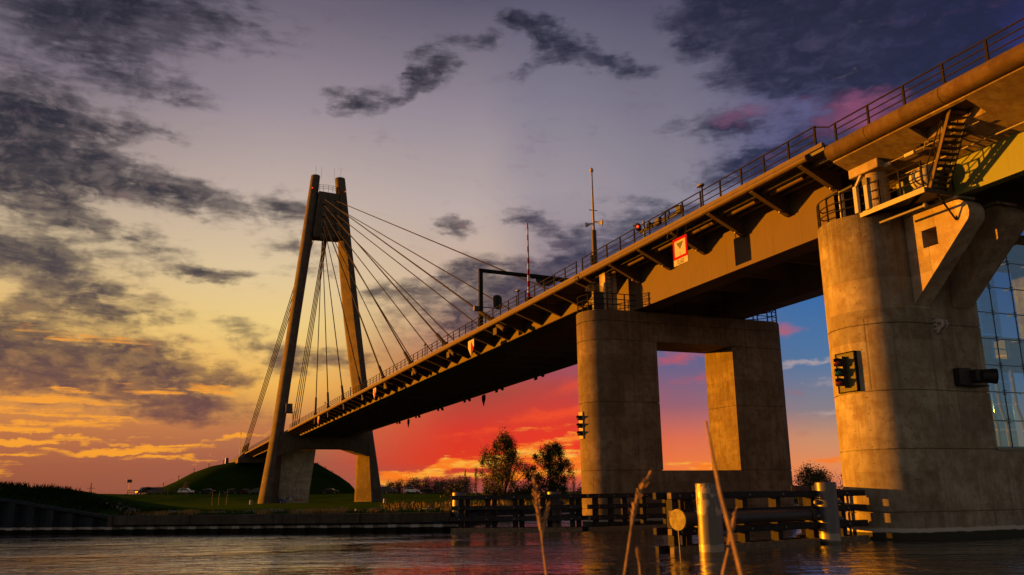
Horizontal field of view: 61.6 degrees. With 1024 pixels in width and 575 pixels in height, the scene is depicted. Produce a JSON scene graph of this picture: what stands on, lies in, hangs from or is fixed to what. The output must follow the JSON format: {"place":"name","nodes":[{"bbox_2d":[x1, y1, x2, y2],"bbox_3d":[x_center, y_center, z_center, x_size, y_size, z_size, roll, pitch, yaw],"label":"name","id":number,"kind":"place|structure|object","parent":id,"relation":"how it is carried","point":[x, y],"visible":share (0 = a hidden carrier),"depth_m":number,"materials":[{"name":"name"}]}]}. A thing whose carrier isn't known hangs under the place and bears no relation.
{"place":"outdoors","nodes":[
{"label":"outdoors","id":0,"kind":"place"},
{"bbox_2d":[145,462,354,493],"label":"embankment hill","id":1,"kind":"structure","parent":0,"point":[220,478],"depth_m":259.48,"materials":[{"name":"green plant"}]},
{"bbox_2d":[225,451,265,463],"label":"bridge abutment","id":2,"kind":"object","parent":1,"relation":"on","point":[242,457],"visible":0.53,"depth_m":262.62,"materials":[{"name":"concrete"}]},
{"bbox_2d":[0,482,842,519],"bbox_3d":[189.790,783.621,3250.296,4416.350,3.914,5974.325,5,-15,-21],"label":"ground","id":3,"kind":"structure","parent":0,"point":[203,502],"depth_m":150.58,"materials":[{"name":"green plant"}]},
{"bbox_2d":[0,480,175,515],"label":"rough grass","id":4,"kind":"structure","parent":3,"relation":"on","point":[41,489],"depth_m":51.73,"materials":[{"name":"green plant"}]},
{"bbox_2d":[135,487,151,493],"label":"parked car","id":5,"kind":"object","parent":3,"relation":"on","point":[145,488],"visible":0.45,"depth_m":229.91,"materials":[{"name":"paint"}]},
{"bbox_2d":[147,487,163,493],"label":"parked car","id":6,"kind":"object","parent":3,"relation":"on","point":[156,488],"visible":0.56,"depth_m":230.13,"materials":[{"name":"grey paint"}]},
{"bbox_2d":[127,489,194,493],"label":"rail fence","id":7,"kind":"object","parent":3,"relation":"on","point":[154,492],"visible":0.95,"depth_m":225.11,"materials":[{"name":"grey metal"}]},
{"bbox_2d":[178,488,193,493],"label":"parked car","id":8,"kind":"object","parent":3,"relation":"on","point":[185,491],"visible":0.52,"depth_m":227.82,"materials":[{"name":"white paint"}]},
{"bbox_2d":[197,488,215,493],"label":"parked car","id":9,"kind":"object","parent":3,"relation":"on","point":[207,490],"visible":0.94,"depth_m":228.09,"materials":[{"name":"paint"}]},
{"bbox_2d":[222,488,240,493],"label":"parked car","id":10,"kind":"object","parent":3,"relation":"on","point":[231,490],"visible":0.96,"depth_m":228.10,"materials":[{"name":"paint"}]},
{"bbox_2d":[240,488,253,493],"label":"parked car","id":11,"kind":"object","parent":3,"relation":"on","point":[246,490],"visible":0.57,"depth_m":231.02,"materials":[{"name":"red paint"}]},
{"bbox_2d":[248,488,259,493],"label":"parked car","id":12,"kind":"object","parent":3,"relation":"on","point":[255,490],"visible":0.65,"depth_m":228.08,"materials":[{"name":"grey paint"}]},
{"bbox_2d":[101,501,450,512],"bbox_3d":[-14.079,13.268,52.004,23.300,0.936,7.687,0,-14,-3],"label":"stone rubble","id":13,"kind":"object","parent":3,"relation":"on","point":[117,507],"visible":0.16,"depth_m":51.50,"materials":[{"name":"grey stone"}]},
{"bbox_2d":[124,506,450,515],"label":"dry grass","id":14,"kind":"structure","parent":3,"relation":"on","point":[309,510],"depth_m":47.86,"materials":[{"name":"brown plant"}]},
{"bbox_2d":[278,449,315,502],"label":"approach pier","id":15,"kind":"structure","parent":3,"relation":"on","point":[296,471],"depth_m":181.32,"materials":[{"name":"concrete"}]},
{"bbox_2d":[321,488,338,493],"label":"parked car","id":16,"kind":"object","parent":3,"relation":"on","point":[326,490],"visible":1,"depth_m":228.02,"materials":[{"name":"paint"}]},
{"bbox_2d":[381,486,396,492],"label":"parked car","id":17,"kind":"object","parent":3,"relation":"on","point":[384,489],"visible":0.86,"depth_m":224.62,"materials":[{"name":"grey paint"}]},
{"bbox_2d":[384,479,399,492],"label":"pollard tree","id":18,"kind":"object","parent":3,"relation":"on","point":[392,485],"visible":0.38,"depth_m":362.19,"materials":[{"name":"green plant"}]},
{"bbox_2d":[394,478,407,492],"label":"pollard tree","id":19,"kind":"object","parent":3,"relation":"on","point":[400,484],"visible":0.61,"depth_m":366.61,"materials":[{"name":"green plant"}]},
{"bbox_2d":[401,474,415,492],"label":"pollard tree","id":20,"kind":"object","parent":3,"relation":"on","point":[408,485],"visible":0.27,"depth_m":371.30,"materials":[{"name":"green plant"}]},
{"bbox_2d":[405,487,419,492],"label":"parked car","id":21,"kind":"object","parent":3,"relation":"on","point":[409,489],"visible":1,"depth_m":224.54,"materials":[{"name":"white paint"}]},
{"bbox_2d":[409,476,426,492],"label":"pollard tree","id":22,"kind":"object","parent":3,"relation":"on","point":[418,484],"visible":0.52,"depth_m":362.36,"materials":[{"name":"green plant"}]},
{"bbox_2d":[241,169,597,503],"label":"cable stayed bridge","id":23,"kind":"structure","parent":3,"relation":"on","point":[535,337],"depth_m":129.48,"materials":[{"name":"paint"}]},
{"bbox_2d":[468,336,473,354],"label":"channel sign","id":24,"kind":"object","parent":23,"relation":"hanging from","point":[470,345],"visible":1,"depth_m":73.18,"materials":[{"name":"metal"}]},
{"bbox_2d":[482,394,485,405],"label":"channel sign","id":25,"kind":"object","parent":23,"relation":"hanging from","point":[483,398],"visible":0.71,"depth_m":114.55,"materials":[{"name":"metal"}]},
{"bbox_2d":[473,268,568,326],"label":"signal gantry","id":26,"kind":"object","parent":23,"relation":"on","point":[497,300],"visible":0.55,"depth_m":74.50,"materials":[{"name":"metal"}]},
{"bbox_2d":[526,223,533,300],"bbox_3d":[1.247,-1.766,64.580,0.450,6.400,0.600,5,-15,-21],"label":"barrier boom","id":27,"kind":"object","parent":23,"relation":"on","point":[528,281],"visible":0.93,"depth_m":64.38,"materials":[{"name":"red paint"}]},
{"bbox_2d":[0,498,844,534],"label":"quay wall","id":28,"kind":"structure","parent":3,"relation":"on","point":[18,517],"depth_m":46.82,"materials":[{"name":"metal"}]},
{"bbox_2d":[420,475,434,492],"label":"pollard tree","id":29,"kind":"object","parent":3,"relation":"on","point":[429,484],"visible":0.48,"depth_m":366.57,"materials":[{"name":"green plant"}]},
{"bbox_2d":[420,488,436,492],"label":"parked car","id":30,"kind":"object","parent":3,"relation":"on","point":[424,490],"visible":1,"depth_m":224.53,"materials":[{"name":"paint"}]},
{"bbox_2d":[431,477,441,492],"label":"pollard tree","id":31,"kind":"object","parent":3,"relation":"on","point":[435,483],"visible":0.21,"depth_m":371.49,"materials":[{"name":"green plant"}]},
{"bbox_2d":[432,475,451,492],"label":"pollard tree","id":32,"kind":"object","parent":3,"relation":"on","point":[440,487],"visible":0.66,"depth_m":361.80,"materials":[{"name":"green plant"}]},
{"bbox_2d":[444,475,459,491],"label":"pollard tree","id":33,"kind":"object","parent":3,"relation":"on","point":[453,480],"visible":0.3,"depth_m":367.12,"materials":[{"name":"green plant"}]},
{"bbox_2d":[440,480,469,502],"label":"bush","id":34,"kind":"object","parent":3,"relation":"on","point":[449,490],"visible":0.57,"depth_m":127.24,"materials":[{"name":"green plant"}]},
{"bbox_2d":[452,473,465,491],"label":"pollard tree","id":35,"kind":"object","parent":3,"relation":"on","point":[460,478],"visible":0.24,"depth_m":372.12,"materials":[{"name":"green plant"}]},
{"bbox_2d":[456,474,478,492],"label":"pollard tree","id":36,"kind":"object","parent":3,"relation":"on","point":[465,484],"visible":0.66,"depth_m":362.10,"materials":[{"name":"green plant"}]},
{"bbox_2d":[471,466,479,501],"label":"alder tree","id":37,"kind":"object","parent":3,"relation":"on","point":[475,486],"visible":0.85,"depth_m":121.87,"materials":[{"name":"green plant"}]},
{"bbox_2d":[378,499,581,508],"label":"reed bed grass","id":38,"kind":"structure","parent":3,"relation":"on","point":[413,505],"depth_m":66.25,"materials":[{"name":"green plant"}]},
{"bbox_2d":[476,427,534,501],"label":"willow tree","id":39,"kind":"object","parent":3,"relation":"on","point":[501,471],"visible":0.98,"depth_m":126.33,"materials":[{"name":"green plant"}]},
{"bbox_2d":[512,483,544,501],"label":"bush","id":40,"kind":"object","parent":3,"relation":"on","point":[528,492],"visible":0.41,"depth_m":126.84,"materials":[{"name":"green plant"}]},
{"bbox_2d":[524,439,577,493],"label":"poplar tree","id":41,"kind":"object","parent":3,"relation":"on","point":[555,471],"visible":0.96,"depth_m":126.36,"materials":[{"name":"green plant"}]},
{"bbox_2d":[545,482,570,500],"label":"bush","id":42,"kind":"object","parent":3,"relation":"on","point":[560,491],"visible":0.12,"depth_m":130.02,"materials":[{"name":"green plant"}]},
{"bbox_2d":[568,476,578,499],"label":"young tree","id":43,"kind":"object","parent":3,"relation":"on","point":[573,483],"visible":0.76,"depth_m":127.45,"materials":[{"name":"green plant"}]},
{"bbox_2d":[574,482,581,499],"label":"bush","id":44,"kind":"object","parent":3,"relation":"on","point":[578,490],"visible":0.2,"depth_m":127.17,"materials":[{"name":"green plant"}]},
{"bbox_2d":[792,460,823,489],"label":"tree","id":45,"kind":"object","parent":3,"relation":"on","point":[806,481],"visible":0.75,"depth_m":155.56,"materials":[{"name":"green plant"}]},
{"bbox_2d":[809,463,834,484],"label":"tree","id":46,"kind":"object","parent":3,"relation":"on","point":[821,472],"visible":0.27,"depth_m":158.53,"materials":[{"name":"green plant"}]},
{"bbox_2d":[822,467,837,486],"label":"tree","id":47,"kind":"object","parent":3,"relation":"on","point":[828,474],"visible":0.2,"depth_m":161.40,"materials":[{"name":"green plant"}]},
{"bbox_2d":[0,499,1023,574],"bbox_3d":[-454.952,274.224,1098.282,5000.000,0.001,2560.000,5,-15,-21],"label":"water","id":48,"kind":"structure","parent":0,"point":[493,553],"depth_m":26.51,"materials":[{"name":"grey liquid"}]},
{"bbox_2d":[452,492,465,526],"bbox_3d":[-2.791,13.116,45.282,0.740,4.500,0.740,5,-15,-21],"label":"mooring pile","id":49,"kind":"object","parent":48,"relation":"in","point":[454,503],"visible":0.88,"depth_m":45.41,"materials":[{"name":"wood"}]},
{"bbox_2d":[450,494,582,531],"bbox_3d":[0.252,12.824,43.997,6.868,4.280,0.990,-3,-14,11],"label":"timber fender","id":50,"kind":"object","parent":48,"relation":"in","point":[521,518],"visible":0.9,"depth_m":43.95,"materials":[{"name":"wood"}]},
{"bbox_2d":[531,471,550,574],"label":"reed stalk","id":51,"kind":"object","parent":48,"relation":"in","point":[542,526],"visible":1,"depth_m":1.64,"materials":[{"name":"brown plant"}]},
{"bbox_2d":[547,491,563,526],"bbox_3d":[2.307,12.962,44.877,0.860,4.470,0.720,5,-15,-21],"label":"mooring pile","id":52,"kind":"object","parent":48,"relation":"in","point":[556,512],"visible":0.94,"depth_m":44.88,"materials":[{"name":"wood"}]},
{"bbox_2d":[623,469,652,574],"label":"reed stalk","id":53,"kind":"object","parent":48,"relation":"in","point":[637,499],"visible":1,"depth_m":1.54,"materials":[{"name":"brown plant"}]},
{"bbox_2d":[636,546,640,574],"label":"reed stalk","id":54,"kind":"object","parent":48,"relation":"in","point":[638,553],"visible":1,"depth_m":1.53,"materials":[{"name":"brown plant"}]},
{"bbox_2d":[582,493,695,530],"bbox_3d":[7.206,13.082,45.466,8.431,4.280,0.990,8,-16,-32],"label":"timber fender","id":55,"kind":"object","parent":48,"relation":"in","point":[611,517],"visible":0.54,"depth_m":44.38,"materials":[{"name":"wood"}]},
{"bbox_2d":[576,309,794,526],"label":"bridge pier","id":56,"kind":"structure","parent":48,"relation":"in","point":[619,407],"depth_m":51.90,"materials":[{"name":"concrete"}]},
{"bbox_2d":[576,412,584,438],"bbox_3d":[3.966,8.138,50.677,0.471,1.570,0.545,5,-15,-21],"label":"ship signal","id":57,"kind":"object","parent":56,"relation":"attached to","point":[580,426],"visible":1,"depth_m":50.57,"materials":[{"name":"metal"}]},
{"bbox_2d":[585,270,617,309],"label":"support column","id":58,"kind":"structure","parent":56,"relation":"on","point":[608,284],"depth_m":52.73,"materials":[{"name":"concrete"}]},
{"bbox_2d":[577,293,675,313],"bbox_3d":[6.880,1.270,53.559,5.954,1.058,2.856,5,-15,-21],"label":"platform railing","id":59,"kind":"object","parent":56,"relation":"on","point":[606,303],"visible":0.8,"depth_m":52.03,"materials":[{"name":"metal"}]},
{"bbox_2d":[579,126,897,318],"bbox_3d":[14.259,-1.991,46.956,12.721,3.846,22.150,5,-15,-21],"label":"drawbridge span","id":60,"kind":"object","parent":56,"relation":"on","point":[753,247],"visible":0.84,"depth_m":44.72,"materials":[{"name":"paint"}]},
{"bbox_2d":[585,168,602,264],"bbox_3d":[5.256,-4.426,54.980,1.189,6.940,0.470,-6,-15,20],"label":"siren mast","id":61,"kind":"object","parent":60,"relation":"on","point":[594,240],"visible":0.94,"depth_m":54.75,"materials":[{"name":"metal"}]},
{"bbox_2d":[633,205,683,237],"bbox_3d":[7.925,-3.551,46.765,0.490,1.200,4.753,5,-15,-21],"label":"lowered barrier","id":62,"kind":"object","parent":60,"relation":"on","point":[638,228],"visible":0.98,"depth_m":46.74,"materials":[{"name":"metal"}]},
{"bbox_2d":[672,224,688,266],"bbox_3d":[8.685,-2.176,43.877,0.281,2.063,1.280,5,-15,-21],"label":"height sign","id":63,"kind":"object","parent":60,"relation":"hanging from","point":[680,251],"visible":1,"depth_m":43.73,"materials":[{"name":"metal"}]},
{"bbox_2d":[697,183,703,205],"bbox_3d":[9.631,-4.497,43.657,0.324,1.630,0.540,5,-15,-21],"label":"rail lamp","id":64,"kind":"object","parent":60,"relation":"on","point":[700,185],"visible":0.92,"depth_m":43.62,"materials":[{"name":"metal"}]},
{"bbox_2d":[708,301,776,321],"bbox_3d":[15.270,1.719,55.899,6.067,1.058,2.660,17,-22,-51],"label":"platform railing","id":65,"kind":"object","parent":56,"relation":"on","point":[766,313],"visible":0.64,"depth_m":55.38,"materials":[{"name":"metal"}]},
{"bbox_2d":[695,483,728,555],"bbox_3d":[5.938,8.108,25.282,0.823,4.580,0.736,11,-18,-40],"label":"mooring pile","id":66,"kind":"object","parent":48,"relation":"in","point":[712,533],"visible":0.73,"depth_m":25.27,"materials":[{"name":"metal"}]},
{"bbox_2d":[704,421,743,574],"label":"reed stalk","id":67,"kind":"object","parent":48,"relation":"in","point":[735,549],"visible":1,"depth_m":1.25,"materials":[{"name":"brown plant"}]},
{"bbox_2d":[721,507,736,574],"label":"reed stalk","id":68,"kind":"object","parent":48,"relation":"in","point":[733,523],"visible":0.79,"depth_m":1.44,"materials":[{"name":"brown plant"}]},
{"bbox_2d":[653,490,869,553],"bbox_3d":[8.793,9.107,29.144,10.092,4.280,0.990,8,-16,-34],"label":"timber fender","id":69,"kind":"object","parent":48,"relation":"in","point":[777,539],"visible":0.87,"depth_m":28.71,"materials":[{"name":"wood"}]},
{"bbox_2d":[791,485,818,536],"bbox_3d":[12.009,10.116,33.901,0.990,4.470,4.540,-7,-15,24],"label":"timber fender","id":70,"kind":"object","parent":48,"relation":"in","point":[800,502],"visible":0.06,"depth_m":32.77,"materials":[{"name":"wood"}]},
{"bbox_2d":[813,482,843,544],"bbox_3d":[11.164,9.143,29.918,0.797,4.610,0.809,-11,-17,36],"label":"mooring pile","id":71,"kind":"object","parent":48,"relation":"in","point":[826,501],"visible":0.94,"depth_m":30.01,"materials":[{"name":"metal"}]},
{"bbox_2d":[669,507,818,554],"bbox_3d":[8.244,8.045,28.285,8.380,1.615,0.630,10,-17,-38],"label":"fender pipe","id":72,"kind":"object","parent":71,"relation":"attached to","point":[679,519],"visible":0.81,"depth_m":27.92,"materials":[{"name":"metal"}]},
{"bbox_2d":[817,195,1023,540],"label":"bridge pier","id":73,"kind":"structure","parent":48,"relation":"in","point":[924,456],"depth_m":33.07,"materials":[{"name":"concrete"}]},
{"bbox_2d":[816,190,853,228],"bbox_3d":[13.436,-3.107,36.060,0.889,1.108,3.201,1,-14,-6],"label":"platform railing","id":74,"kind":"object","parent":73,"relation":"on","point":[818,211],"visible":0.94,"depth_m":35.58,"materials":[{"name":"metal"}]},
{"bbox_2d":[825,189,845,217],"bbox_3d":[13.380,-3.383,35.502,0.165,1.323,0.836,7,-16,-30],"label":"camera post","id":75,"kind":"object","parent":73,"relation":"on","point":[843,202],"visible":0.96,"depth_m":35.22,"materials":[{"name":"grey metal"}]},
{"bbox_2d":[833,350,860,393],"bbox_3d":[12.950,3.324,33.720,0.702,1.580,1.040,5,-15,-21],"label":"ship signal","id":76,"kind":"object","parent":73,"relation":"attached to","point":[846,372],"visible":1,"depth_m":33.63,"materials":[{"name":"white paint"}]},
{"bbox_2d":[839,175,862,213],"bbox_3d":[13.785,-3.698,34.706,0.179,1.550,1.155,7,-16,-28],"label":"camera post","id":77,"kind":"object","parent":73,"relation":"on","point":[856,200],"visible":1,"depth_m":34.51,"materials":[{"name":"grey metal"}]},
{"bbox_2d":[848,157,897,207],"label":"support column","id":78,"kind":"structure","parent":73,"relation":"on","point":[873,169],"depth_m":33.91,"materials":[{"name":"concrete"}]},
{"bbox_2d":[859,187,956,223],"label":"service platform","id":79,"kind":"structure","parent":73,"relation":"attached to","point":[917,199],"depth_m":32.75,"materials":[{"name":"metal"}]},
{"bbox_2d":[862,177,870,209],"bbox_3d":[14.096,-3.720,34.103,0.140,1.300,0.250,5,-15,-21],"label":"camera post","id":80,"kind":"object","parent":79,"relation":"on","point":[865,183],"visible":1,"depth_m":34.05,"materials":[{"name":"metal"}]},
{"bbox_2d":[858,160,923,211],"bbox_3d":[14.554,-3.833,33.127,0.060,1.108,3.160,5,-15,-21],"label":"platform railing","id":81,"kind":"object","parent":79,"relation":"on","point":[899,182],"visible":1,"depth_m":32.74,"materials":[{"name":"metal"}]},
{"bbox_2d":[926,106,970,192],"bbox_3d":[15.749,-5.181,30.975,0.736,2.814,2.940,-2,-14,4],"label":"steel stair","id":82,"kind":"object","parent":79,"relation":"on","point":[956,148],"visible":0.93,"depth_m":31.00,"materials":[{"name":"metal"}]},
{"bbox_2d":[815,17,1023,215],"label":"viaduct","id":83,"kind":"object","parent":73,"relation":"on","point":[989,167],"visible":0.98,"depth_m":30.84,"materials":[{"name":"concrete"}]},
{"bbox_2d":[932,317,950,333],"bbox_3d":[16.727,1.429,33.377,0.650,0.680,0.500,5,-15,-21],"label":"anchor bracket","id":84,"kind":"object","parent":73,"relation":"attached to","point":[940,325],"visible":1,"depth_m":33.32,"materials":[{"name":"grey metal"}]},
{"bbox_2d":[953,368,998,387],"bbox_3d":[17.954,3.501,33.379,1.623,0.700,0.891,-2,-14,7],"label":"ship signal","id":85,"kind":"object","parent":73,"relation":"attached to","point":[966,377],"visible":1,"depth_m":33.10,"materials":[{"name":"black metal"}]},
{"bbox_2d":[0,0,1023,493],"label":"sky","id":86,"kind":"structure","parent":0,"point":[159,158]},
{"bbox_2d":[909,165,938,190],"bbox_3d":[15.671,-4.020,32.603,0.870,1.195,0.940,5,-15,-21],"label":"rescue canister","id":87,"kind":"object","parent":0,"point":[913,178],"visible":0.54,"depth_m":32.35,"materials":[{"name":"white paint"}]}
]}

